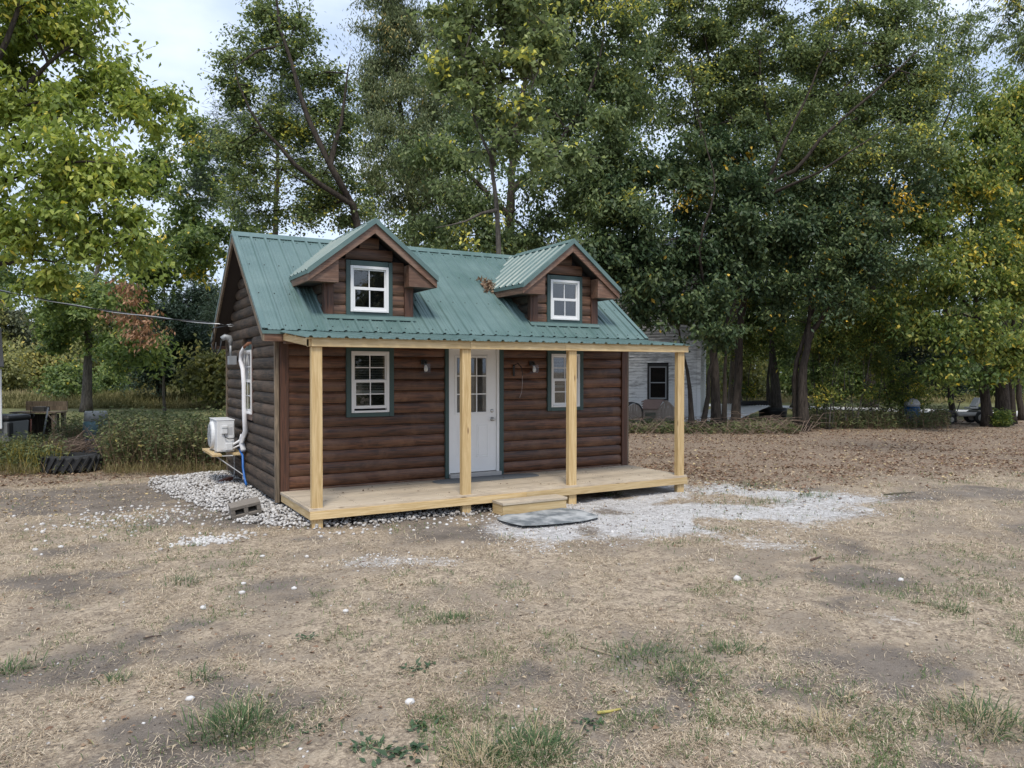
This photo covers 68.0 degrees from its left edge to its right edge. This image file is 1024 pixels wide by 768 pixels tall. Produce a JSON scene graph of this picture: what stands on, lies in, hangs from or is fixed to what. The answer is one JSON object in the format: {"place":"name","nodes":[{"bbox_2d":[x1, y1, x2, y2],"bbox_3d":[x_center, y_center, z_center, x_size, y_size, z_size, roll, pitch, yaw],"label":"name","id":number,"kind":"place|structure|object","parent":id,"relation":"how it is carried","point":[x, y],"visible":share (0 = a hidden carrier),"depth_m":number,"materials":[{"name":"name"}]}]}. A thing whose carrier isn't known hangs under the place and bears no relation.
{"place":"outdoors","nodes":[
{"label":"outdoors","id":0,"kind":"place"},
{"bbox_2d":[148,470,492,529],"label":"gravel","id":1,"kind":"structure","parent":0,"point":[213,497],"depth_m":11.35,"materials":[{"name":"gravel"}]},
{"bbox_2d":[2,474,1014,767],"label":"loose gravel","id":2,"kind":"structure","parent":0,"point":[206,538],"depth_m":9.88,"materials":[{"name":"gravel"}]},
{"bbox_2d":[0,372,1023,767],"bbox_3d":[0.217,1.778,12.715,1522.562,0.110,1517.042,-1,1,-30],"label":"ground","id":3,"kind":"structure","parent":0,"point":[874,624],"depth_m":6.34,"materials":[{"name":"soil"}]},
{"bbox_2d":[0,328,3,428],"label":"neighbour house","id":4,"kind":"structure","parent":3,"relation":"on","point":[1,357],"depth_m":16.09,"materials":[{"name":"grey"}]},
{"bbox_2d":[0,303,20,357],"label":"tree","id":5,"kind":"object","parent":3,"relation":"on","point":[4,337],"visible":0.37,"depth_m":75.52,"materials":[{"name":"green plant"}]},
{"bbox_2d":[0,414,29,461],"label":"wheelie bin","id":6,"kind":"object","parent":3,"relation":"on","point":[12,423],"visible":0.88,"depth_m":16.37,"materials":[{"name":"grey plastic"}]},
{"bbox_2d":[0,298,37,354],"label":"tree","id":7,"kind":"object","parent":3,"relation":"on","point":[18,321],"visible":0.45,"depth_m":77.58,"materials":[{"name":"green plant"}]},
{"bbox_2d":[0,337,50,392],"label":"bush","id":8,"kind":"object","parent":3,"relation":"on","point":[13,377],"visible":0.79,"depth_m":51.63,"materials":[{"name":"green plant"}]},
{"bbox_2d":[0,646,51,679],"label":"grass tuft","id":9,"kind":"object","parent":3,"relation":"on","point":[13,669],"visible":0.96,"depth_m":5.18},
{"bbox_2d":[0,430,75,473],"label":"weed bed","id":10,"kind":"object","parent":3,"relation":"on","point":[17,454],"visible":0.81,"depth_m":15.22,"materials":[{"name":"plant"}]},
{"bbox_2d":[9,401,67,436],"bbox_3d":[-12.182,1.063,19.544,1.180,1.220,0.540,0,1,0],"label":"potting bench","id":11,"kind":"object","parent":3,"relation":"on","point":[38,421],"visible":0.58,"depth_m":19.63,"materials":[{"name":"brown wood"}]},
{"bbox_2d":[3,329,79,390],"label":"bush","id":12,"kind":"object","parent":3,"relation":"on","point":[31,354],"visible":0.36,"depth_m":55.43,"materials":[{"name":"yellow plant"}]},
{"bbox_2d":[27,354,95,400],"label":"bush","id":13,"kind":"object","parent":3,"relation":"on","point":[64,382],"visible":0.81,"depth_m":44.50,"materials":[{"name":"green plant"}]},
{"bbox_2d":[39,452,102,472],"bbox_3d":[-8.893,1.581,15.325,1.125,0.310,1.128,-1,1,-30],"label":"tractor tire","id":14,"kind":"object","parent":3,"relation":"on","point":[75,462],"visible":0.9,"depth_m":14.93,"materials":[{"name":"rubber"}]},
{"bbox_2d":[26,426,127,454],"bbox_3d":[-9.007,1.200,16.022,1.936,0.575,1.454,0,1,1],"label":"brush pile","id":15,"kind":"object","parent":3,"relation":"on","point":[84,444],"visible":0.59,"depth_m":15.84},
{"bbox_2d":[48,357,107,397],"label":"bush","id":16,"kind":"object","parent":3,"relation":"on","point":[95,389],"visible":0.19,"depth_m":46.25,"materials":[{"name":"green plant"}]},
{"bbox_2d":[43,411,114,451],"bbox_3d":[-10.297,1.187,18.341,1.760,1.070,2.959,-1,1,-30],"label":"weed bed","id":17,"kind":"object","parent":3,"relation":"on","point":[74,429],"visible":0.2,"depth_m":17.80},
{"bbox_2d":[64,331,125,378],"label":"bush","id":18,"kind":"object","parent":3,"relation":"on","point":[93,365],"visible":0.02,"depth_m":58.88,"materials":[{"name":"green plant"}]},
{"bbox_2d":[83,411,107,451],"bbox_3d":[-9.666,1.169,17.625,0.550,1.075,0.542,-1,1,-30],"label":"plastic barrel","id":19,"kind":"object","parent":3,"relation":"on","point":[87,420],"visible":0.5,"depth_m":17.39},
{"bbox_2d":[70,318,127,363],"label":"tree","id":20,"kind":"object","parent":3,"relation":"on","point":[104,327],"visible":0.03,"depth_m":75.53,"materials":[{"name":"plant"}]},
{"bbox_2d":[0,0,199,309],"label":"boxelder tree","id":21,"kind":"object","parent":3,"relation":"on","point":[73,178],"visible":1,"depth_m":15.15,"materials":[{"name":"green plant"}]},
{"bbox_2d":[93,360,134,393],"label":"bush","id":22,"kind":"object","parent":3,"relation":"on","point":[108,382],"visible":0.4,"depth_m":49.81,"materials":[{"name":"green plant"}]},
{"bbox_2d":[83,666,145,686],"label":"grass tuft","id":23,"kind":"object","parent":3,"relation":"on","point":[115,679],"visible":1,"depth_m":4.93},
{"bbox_2d":[0,451,229,475],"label":"long grass","id":24,"kind":"structure","parent":3,"relation":"on","point":[185,464],"depth_m":14.79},
{"bbox_2d":[97,274,175,414],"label":"dead branch tree","id":25,"kind":"object","parent":3,"relation":"on","point":[140,335],"visible":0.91,"depth_m":31.46,"materials":[{"name":"brown plant"}]},
{"bbox_2d":[0,107,288,411],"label":"maple tree","id":26,"kind":"object","parent":3,"relation":"on","point":[190,241],"visible":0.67,"depth_m":35.06,"materials":[{"name":"green plant"}]},
{"bbox_2d":[72,405,225,471],"bbox_3d":[-7.617,1.104,16.758,3.725,1.270,5.557,-1,1,-30],"label":"weed bed","id":27,"kind":"object","parent":3,"relation":"on","point":[169,439],"visible":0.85,"depth_m":15.41,"materials":[{"name":"plant"}]},
{"bbox_2d":[95,275,225,399],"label":"cedar tree","id":28,"kind":"object","parent":3,"relation":"on","point":[183,306],"visible":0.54,"depth_m":42.98,"materials":[{"name":"green plant"}]},
{"bbox_2d":[153,566,232,590],"bbox_3d":[-3.131,1.868,7.292,0.813,0.156,0.864,-1,1,-30],"label":"grass tuft","id":29,"kind":"object","parent":3,"relation":"on","point":[194,575],"visible":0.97,"depth_m":7.30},
{"bbox_2d":[170,333,230,409],"bbox_3d":[-15.153,-0.700,40.089,6.422,4.566,4.460,0,1,16],"label":"bush","id":30,"kind":"object","parent":3,"relation":"on","point":[209,385],"visible":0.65,"depth_m":39.42,"materials":[{"name":"green plant"}]},
{"bbox_2d":[169,683,310,761],"bbox_3d":[-1.544,1.893,4.342,0.800,0.223,0.864,-1,1,-30],"label":"grass tuft","id":31,"kind":"object","parent":3,"relation":"on","point":[246,710],"visible":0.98,"depth_m":4.32,"materials":[{"name":"plant"}]},
{"bbox_2d":[228,497,261,519],"bbox_3d":[-3.673,1.706,10.434,0.420,0.271,0.229,-1,1,-30],"label":"concrete block","id":32,"kind":"object","parent":3,"relation":"on","point":[245,507],"depth_m":10.38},
{"bbox_2d":[150,50,347,339],"bbox_3d":[-9.332,-5.072,27.437,6.969,13.408,4.664,0,1,10],"label":"pine tree","id":33,"kind":"object","parent":3,"relation":"on","point":[292,97],"visible":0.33,"depth_m":26.89,"materials":[{"name":"green plant"}]},
{"bbox_2d":[184,0,390,237],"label":"poplar tree","id":34,"kind":"object","parent":3,"relation":"on","point":[333,195],"visible":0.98,"depth_m":21.52,"materials":[{"name":"green plant"}]},
{"bbox_2d":[338,731,394,752],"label":"weed plant","id":35,"kind":"object","parent":3,"relation":"on","point":[363,744],"visible":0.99,"depth_m":4.07,"materials":[{"name":"green plant"}]},
{"bbox_2d":[359,737,442,767],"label":"weed plant","id":36,"kind":"object","parent":3,"relation":"on","point":[397,749],"visible":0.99,"depth_m":3.98,"materials":[{"name":"green plant"}]},
{"bbox_2d":[333,0,486,246],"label":"ash tree","id":37,"kind":"object","parent":3,"relation":"on","point":[393,31],"visible":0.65,"depth_m":26.98,"materials":[{"name":"green plant"}]},
{"bbox_2d":[350,24,529,253],"bbox_3d":[-3.665,-9.082,38.904,10.383,21.027,8.420,-1,1,-39],"label":"tall tree","id":38,"kind":"object","parent":3,"relation":"on","point":[472,143],"visible":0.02,"depth_m":38.91,"materials":[{"name":"green plant"}]},
{"bbox_2d":[408,608,484,629],"bbox_3d":[-0.477,1.877,6.090,0.624,0.138,0.478,0,1,23],"label":"grass tuft","id":39,"kind":"object","parent":3,"relation":"on","point":[450,616],"visible":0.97,"depth_m":6.13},
{"bbox_2d":[211,218,693,528],"bbox_3d":[-1.290,-0.344,13.723,6.939,4.436,6.153,-1,1,-30],"label":"log cabin","id":40,"kind":"object","parent":3,"relation":"on","point":[345,334],"visible":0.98,"depth_m":12.04,"materials":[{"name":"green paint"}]},
{"bbox_2d":[202,448,243,478],"bbox_3d":[-5.059,1.399,13.275,0.521,0.466,1.220,-1,1,-30],"label":"bracket shelf","id":41,"kind":"object","parent":40,"relation":"attached to","point":[211,453],"visible":0.63,"depth_m":12.97,"materials":[{"name":"beige wood"}]},
{"bbox_2d":[207,417,235,452],"bbox_3d":[-5.062,0.884,13.210,0.383,0.564,0.846,-1,1,-30],"label":"heat pump unit","id":42,"kind":"object","parent":41,"relation":"on","point":[220,434],"visible":1,"depth_m":12.92,"materials":[{"name":"white paint"}]},
{"bbox_2d":[211,334,236,364],"bbox_3d":[-5.145,-0.619,13.532,0.420,0.546,0.150,-1,1,-30],"label":"electric mast","id":43,"kind":"object","parent":40,"relation":"attached to","point":[231,360],"visible":1,"depth_m":13.54,"materials":[{"name":"grey metal"}]},
{"bbox_2d":[0,290,231,343],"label":"service cable","id":44,"kind":"object","parent":43,"relation":"attached to","point":[195,321],"visible":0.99,"depth_m":13.81,"materials":[{"name":"black plastic"}]},
{"bbox_2d":[233,342,251,451],"bbox_3d":[-4.551,0.231,12.841,0.512,1.885,0.199,1,1,42],"label":"refrigerant pipe","id":45,"kind":"object","parent":40,"relation":"attached to","point":[240,441],"visible":0.96,"depth_m":12.77,"materials":[{"name":"white plastic"}]},
{"bbox_2d":[243,350,251,414],"bbox_3d":[-4.450,-0.036,12.806,0.092,1.065,0.740,-1,1,-30],"label":"window","id":46,"kind":"structure","parent":40,"relation":"in","point":[247,360],"depth_m":12.75,"materials":[{"name":"white plastic"}]},
{"bbox_2d":[350,265,388,312],"bbox_3d":[-2.203,-1.459,11.703,0.610,0.705,0.092,-1,1,-30],"label":"dormer window","id":47,"kind":"structure","parent":40,"relation":"in","point":[352,267],"depth_m":11.69,"materials":[{"name":"white plastic"}]},
{"bbox_2d":[351,351,388,412],"bbox_3d":[-2.176,-0.032,11.620,0.600,0.935,0.092,-1,1,-30],"label":"window","id":48,"kind":"structure","parent":40,"relation":"in","point":[369,380],"depth_m":11.62,"materials":[{"name":"white plastic"}]},
{"bbox_2d":[450,349,495,472],"bbox_3d":[-0.633,0.435,12.496,0.870,2.030,0.096,-1,1,-30],"label":"door","id":49,"kind":"structure","parent":40,"relation":"in","point":[483,361],"depth_m":12.57,"materials":[{"name":"white paint"}]},
{"bbox_2d":[433,473,538,483],"bbox_3d":[-0.400,1.527,12.289,1.884,0.009,0.460,-1,1,-30],"label":"door mat","id":50,"kind":"object","parent":40,"relation":"on","point":[487,478],"depth_m":12.23,"materials":[{"name":"grey carpet"}]},
{"bbox_2d":[550,279,579,320],"bbox_3d":[0.932,-1.490,13.494,0.610,0.705,0.092,-1,1,-30],"label":"dormer window","id":51,"kind":"structure","parent":40,"relation":"in","point":[577,283],"depth_m":13.49,"materials":[{"name":"white plastic"}]},
{"bbox_2d":[551,354,579,406],"bbox_3d":[0.934,-0.063,13.397,0.600,0.935,0.092,-1,1,-30],"label":"window","id":52,"kind":"structure","parent":40,"relation":"in","point":[558,373],"depth_m":13.36,"materials":[{"name":"white plastic"}]},
{"bbox_2d":[409,723,539,767],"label":"grass tuft","id":53,"kind":"object","parent":3,"relation":"on","point":[482,756],"visible":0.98,"depth_m":3.94,"materials":[{"name":"plant"}]},
{"bbox_2d":[403,0,606,253],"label":"elm tree","id":54,"kind":"object","parent":3,"relation":"on","point":[461,29],"visible":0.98,"depth_m":16.46,"materials":[{"name":"green plant"}]},
{"bbox_2d":[0,416,1023,767],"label":"fallen leaves","id":55,"kind":"object","parent":3,"relation":"on","point":[876,456],"visible":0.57,"depth_m":15.45,"materials":[{"name":"brown plant"}]},
{"bbox_2d":[2,481,1023,767],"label":"earth crumbs","id":56,"kind":"object","parent":3,"relation":"on","point":[516,679],"visible":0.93,"depth_m":5.14,"materials":[{"name":"soil"}]},
{"bbox_2d":[376,0,678,254],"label":"oak tree","id":57,"kind":"object","parent":3,"relation":"on","point":[594,75],"visible":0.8,"depth_m":23.55,"materials":[{"name":"green plant"}]},
{"bbox_2d":[492,494,566,515],"bbox_3d":[0.262,1.742,10.943,1.080,0.181,0.320,-1,1,-30],"label":"porch step","id":58,"kind":"object","parent":3,"relation":"on","point":[518,505],"visible":0.89,"depth_m":10.79,"materials":[{"name":"brown wood"}]},
{"bbox_2d":[440,699,623,767],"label":"grass tuft","id":59,"kind":"object","parent":3,"relation":"on","point":[554,740],"visible":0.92,"depth_m":4.05,"materials":[{"name":"plant"}]},
{"bbox_2d":[497,508,597,525],"bbox_3d":[0.501,1.815,10.372,1.351,0.018,0.960,-1,1,-30],"label":"ground mat","id":60,"kind":"object","parent":3,"relation":"on","point":[554,516],"visible":1,"depth_m":10.29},
{"bbox_2d":[528,17,682,242],"bbox_3d":[4.884,-9.206,39.168,9.361,21.269,11.542,0,1,-5],"label":"tall tree","id":61,"kind":"object","parent":3,"relation":"on","point":[643,134],"visible":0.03,"depth_m":38.35,"materials":[{"name":"green plant"}]},
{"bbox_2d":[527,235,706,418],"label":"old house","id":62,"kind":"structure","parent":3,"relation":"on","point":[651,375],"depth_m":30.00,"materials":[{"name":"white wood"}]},
{"bbox_2d":[647,364,667,399],"bbox_3d":[5.774,-0.065,30.016,0.812,1.446,0.070,0,1,17],"label":"window","id":63,"kind":"structure","parent":62,"relation":"in","point":[649,366],"depth_m":30.00,"materials":[{"name":"black glass"}]},
{"bbox_2d":[629,402,642,422],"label":"rounded dog house","id":64,"kind":"structure","parent":3,"relation":"on","point":[635,409],"depth_m":28.33,"materials":[{"name":"wood"}]},
{"bbox_2d":[555,631,728,679],"bbox_3d":[0.945,1.890,5.356,1.055,0.142,0.883,-1,1,-30],"label":"grass tuft","id":65,"kind":"object","parent":3,"relation":"on","point":[651,650],"visible":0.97,"depth_m":5.40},
{"bbox_2d":[641,399,674,422],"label":"dog house","id":66,"kind":"structure","parent":3,"relation":"on","point":[666,408],"depth_m":28.63,"materials":[{"name":"brown"}]},
{"bbox_2d":[632,653,758,697],"bbox_3d":[1.175,1.896,4.968,0.842,0.146,0.651,0,1,2],"label":"grass tuft","id":67,"kind":"object","parent":3,"relation":"on","point":[685,668],"visible":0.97,"depth_m":4.99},
{"bbox_2d":[574,62,845,431],"bbox_3d":[5.912,-4.687,24.456,9.910,12.754,5.862,-1,1,-30],"label":"dark maple tree","id":68,"kind":"object","parent":3,"relation":"on","point":[669,268],"visible":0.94,"depth_m":24.09,"materials":[{"name":"green plant"}]},
{"bbox_2d":[629,416,801,433],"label":"undergrowth","id":69,"kind":"object","parent":3,"relation":"on","point":[665,428],"visible":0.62,"depth_m":24.74,"materials":[{"name":"plant"}]},
{"bbox_2d":[684,403,768,420],"bbox_3d":[8.466,1.149,29.551,2.191,0.555,5.624,1,1,33],"label":"corrugated sheet","id":70,"kind":"object","parent":3,"relation":"on","point":[747,410],"visible":0.23,"depth_m":29.97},
{"bbox_2d":[650,50,806,403],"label":"tall tree","id":71,"kind":"object","parent":3,"relation":"on","point":[731,377],"visible":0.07,"depth_m":42.86,"materials":[{"name":"green plant"}]},
{"bbox_2d":[685,629,772,662],"bbox_3d":[1.577,1.890,5.455,0.675,0.133,0.494,0,1,2],"label":"grass tuft","id":72,"kind":"object","parent":3,"relation":"on","point":[729,647],"visible":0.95,"depth_m":5.47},
{"bbox_2d":[629,411,834,433],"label":"dead vines","id":73,"kind":"object","parent":3,"relation":"on","point":[732,424],"visible":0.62,"depth_m":24.61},
{"bbox_2d":[706,348,788,399],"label":"bush","id":74,"kind":"object","parent":3,"relation":"on","point":[756,380],"visible":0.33,"depth_m":49.65,"materials":[{"name":"green plant"}]},
{"bbox_2d":[719,300,784,417],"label":"sapling","id":75,"kind":"object","parent":3,"relation":"on","point":[754,349],"visible":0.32,"depth_m":32.30,"materials":[{"name":"green plant"}]},
{"bbox_2d":[759,407,787,419],"bbox_3d":[10.772,1.224,31.331,1.160,0.490,1.160,-1,1,-30],"label":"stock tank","id":76,"kind":"object","parent":3,"relation":"on","point":[777,412],"visible":0.62,"depth_m":30.85,"materials":[{"name":"black plastic"}]},
{"bbox_2d":[598,0,972,423],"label":"spreading tree","id":77,"kind":"object","parent":3,"relation":"on","point":[817,61],"visible":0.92,"depth_m":25.75,"materials":[{"name":"green plant"}]},
{"bbox_2d":[732,245,843,407],"bbox_3d":[11.203,-2.471,31.501,5.179,8.101,4.096,0,1,26],"label":"pale trunk tree","id":78,"kind":"object","parent":3,"relation":"on","point":[773,395],"visible":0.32,"depth_m":31.31,"materials":[{"name":"green plant"}]},
{"bbox_2d":[765,347,821,395],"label":"bush","id":79,"kind":"object","parent":3,"relation":"on","point":[780,370],"visible":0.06,"depth_m":55.64,"materials":[{"name":"green plant"}]},
{"bbox_2d":[723,18,886,407],"bbox_3d":[15.158,-9.176,39.727,9.135,21.245,13.727,0,1,20],"label":"tall tree","id":80,"kind":"object","parent":3,"relation":"on","point":[806,173],"visible":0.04,"depth_m":39.44,"materials":[{"name":"green plant"}]},
{"bbox_2d":[779,358,863,396],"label":"bush","id":81,"kind":"object","parent":3,"relation":"on","point":[811,386],"visible":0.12,"depth_m":53.47,"materials":[{"name":"green plant"}]},
{"bbox_2d":[775,310,869,428],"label":"sapling","id":82,"kind":"object","parent":3,"relation":"on","point":[815,376],"visible":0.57,"depth_m":26.55,"materials":[{"name":"green plant"}]},
{"bbox_2d":[759,695,897,756],"bbox_3d":[1.792,1.920,4.342,0.774,0.161,0.738,0,1,21],"label":"grass tuft","id":83,"kind":"object","parent":3,"relation":"on","point":[829,718],"visible":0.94,"depth_m":4.33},
{"bbox_2d":[786,284,877,429],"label":"sapling","id":84,"kind":"object","parent":3,"relation":"on","point":[843,336],"visible":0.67,"depth_m":26.02,"materials":[{"name":"green plant"}]},
{"bbox_2d":[816,683,879,706],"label":"grass tuft","id":85,"kind":"object","parent":3,"relation":"on","point":[847,701],"visible":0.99,"depth_m":4.68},
{"bbox_2d":[810,293,893,427],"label":"sapling","id":86,"kind":"object","parent":3,"relation":"on","point":[868,330],"visible":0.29,"depth_m":26.54,"materials":[{"name":"green plant"}]},
{"bbox_2d":[748,137,958,431],"bbox_3d":[11.569,-3.473,25.526,7.799,10.262,4.787,0,1,0],"label":"leaning maple tree","id":87,"kind":"object","parent":3,"relation":"on","point":[865,220],"visible":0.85,"depth_m":24.75,"materials":[{"name":"green plant"}]},
{"bbox_2d":[822,348,896,394],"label":"bush","id":88,"kind":"object","parent":3,"relation":"on","point":[859,383],"visible":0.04,"depth_m":54.15,"materials":[{"name":"green plant"}]},
{"bbox_2d":[814,283,918,427],"bbox_3d":[12.550,-0.975,26.684,4.168,5.224,1.864,0,1,-1],"label":"sapling","id":89,"kind":"object","parent":3,"relation":"on","point":[863,393],"visible":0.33,"depth_m":26.51,"materials":[{"name":"green plant"}]},
{"bbox_2d":[797,96,947,407],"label":"tall tree","id":90,"kind":"object","parent":3,"relation":"on","point":[876,288],"visible":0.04,"depth_m":41.81,"materials":[{"name":"green plant"}]},
{"bbox_2d":[788,401,961,428],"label":"undergrowth","id":91,"kind":"object","parent":3,"relation":"on","point":[883,418],"visible":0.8,"depth_m":26.83,"materials":[{"name":"plant"}]},
{"bbox_2d":[845,304,914,425],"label":"sapling","id":92,"kind":"object","parent":3,"relation":"on","point":[876,356],"visible":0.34,"depth_m":27.56,"materials":[{"name":"green plant"}]},
{"bbox_2d":[858,344,943,421],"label":"sapling","id":93,"kind":"object","parent":3,"relation":"on","point":[893,387],"visible":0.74,"depth_m":28.08,"materials":[{"name":"green plant"}]},
{"bbox_2d":[904,398,919,425],"bbox_3d":[14.730,1.028,27.920,0.540,1.001,0.540,-1,1,-30],"label":"blue drum","id":94,"kind":"object","parent":3,"relation":"on","point":[915,404],"visible":0.55,"depth_m":27.72,"materials":[{"name":"plastic"}]},
{"bbox_2d":[877,300,975,418],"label":"sapling","id":95,"kind":"object","parent":3,"relation":"on","point":[910,353],"visible":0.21,"depth_m":31.77,"materials":[{"name":"green plant"}]},
{"bbox_2d":[858,110,1023,426],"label":"autumn tree","id":96,"kind":"object","parent":3,"relation":"on","point":[975,179],"visible":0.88,"depth_m":25.57,"materials":[{"name":"green plant"}]},
{"bbox_2d":[904,0,1011,421],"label":"sparse tree","id":97,"kind":"object","parent":3,"relation":"on","point":[962,31],"visible":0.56,"depth_m":29.58,"materials":[{"name":"green plant"}]},
{"bbox_2d":[895,680,1023,757],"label":"grass tuft","id":98,"kind":"object","parent":3,"relation":"on","point":[982,709],"visible":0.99,"depth_m":4.37,"materials":[{"name":"plant"}]},
{"bbox_2d":[935,397,993,423],"bbox_3d":[17.308,1.015,29.061,2.030,0.988,0.776,0,1,0],"label":"lounge chair","id":99,"kind":"object","parent":3,"relation":"on","point":[972,414],"visible":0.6,"depth_m":28.82,"materials":[{"name":"black plastic"}]},
{"bbox_2d":[939,45,1023,383],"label":"tall tree","id":100,"kind":"object","parent":3,"relation":"on","point":[1004,82],"visible":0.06,"depth_m":37.31,"materials":[{"name":"green plant"}]},
{"bbox_2d":[948,73,1023,425],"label":"autumn tree","id":101,"kind":"object","parent":3,"relation":"on","point":[1012,361],"visible":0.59,"depth_m":27.39,"materials":[{"name":"green plant"}]},
{"bbox_2d":[965,0,1023,75],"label":"walnut tree","id":102,"kind":"object","parent":3,"relation":"on","point":[1018,8],"visible":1,"depth_m":14.85,"materials":[{"name":"green plant"}]},
{"bbox_2d":[977,192,1023,423],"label":"slim tree","id":103,"kind":"object","parent":3,"relation":"on","point":[1011,390],"visible":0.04,"depth_m":28.92,"materials":[{"name":"green plant"}]},
{"bbox_2d":[988,408,1015,426],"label":"bush","id":104,"kind":"object","parent":3,"relation":"on","point":[1002,418],"visible":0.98,"depth_m":27.29,"materials":[{"name":"green plant"}]},
{"bbox_2d":[984,185,1023,420],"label":"slim tree","id":105,"kind":"object","parent":3,"relation":"on","point":[1020,407],"depth_m":30.92,"materials":[{"name":"green plant"}]},
{"bbox_2d":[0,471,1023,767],"bbox_3d":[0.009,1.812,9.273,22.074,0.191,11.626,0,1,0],"label":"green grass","id":106,"kind":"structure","parent":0,"point":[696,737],"depth_m":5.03,"materials":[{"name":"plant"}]},
{"bbox_2d":[0,0,1023,345],"label":"sky","id":107,"kind":"structure","parent":0,"point":[180,27],"materials":[{"name":"white"}]},
{"bbox_2d":[2,386,1023,408],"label":"meadow grass","id":108,"kind":"structure","parent":0,"point":[16,398],"depth_m":43.01,"materials":[{"name":"plant"}]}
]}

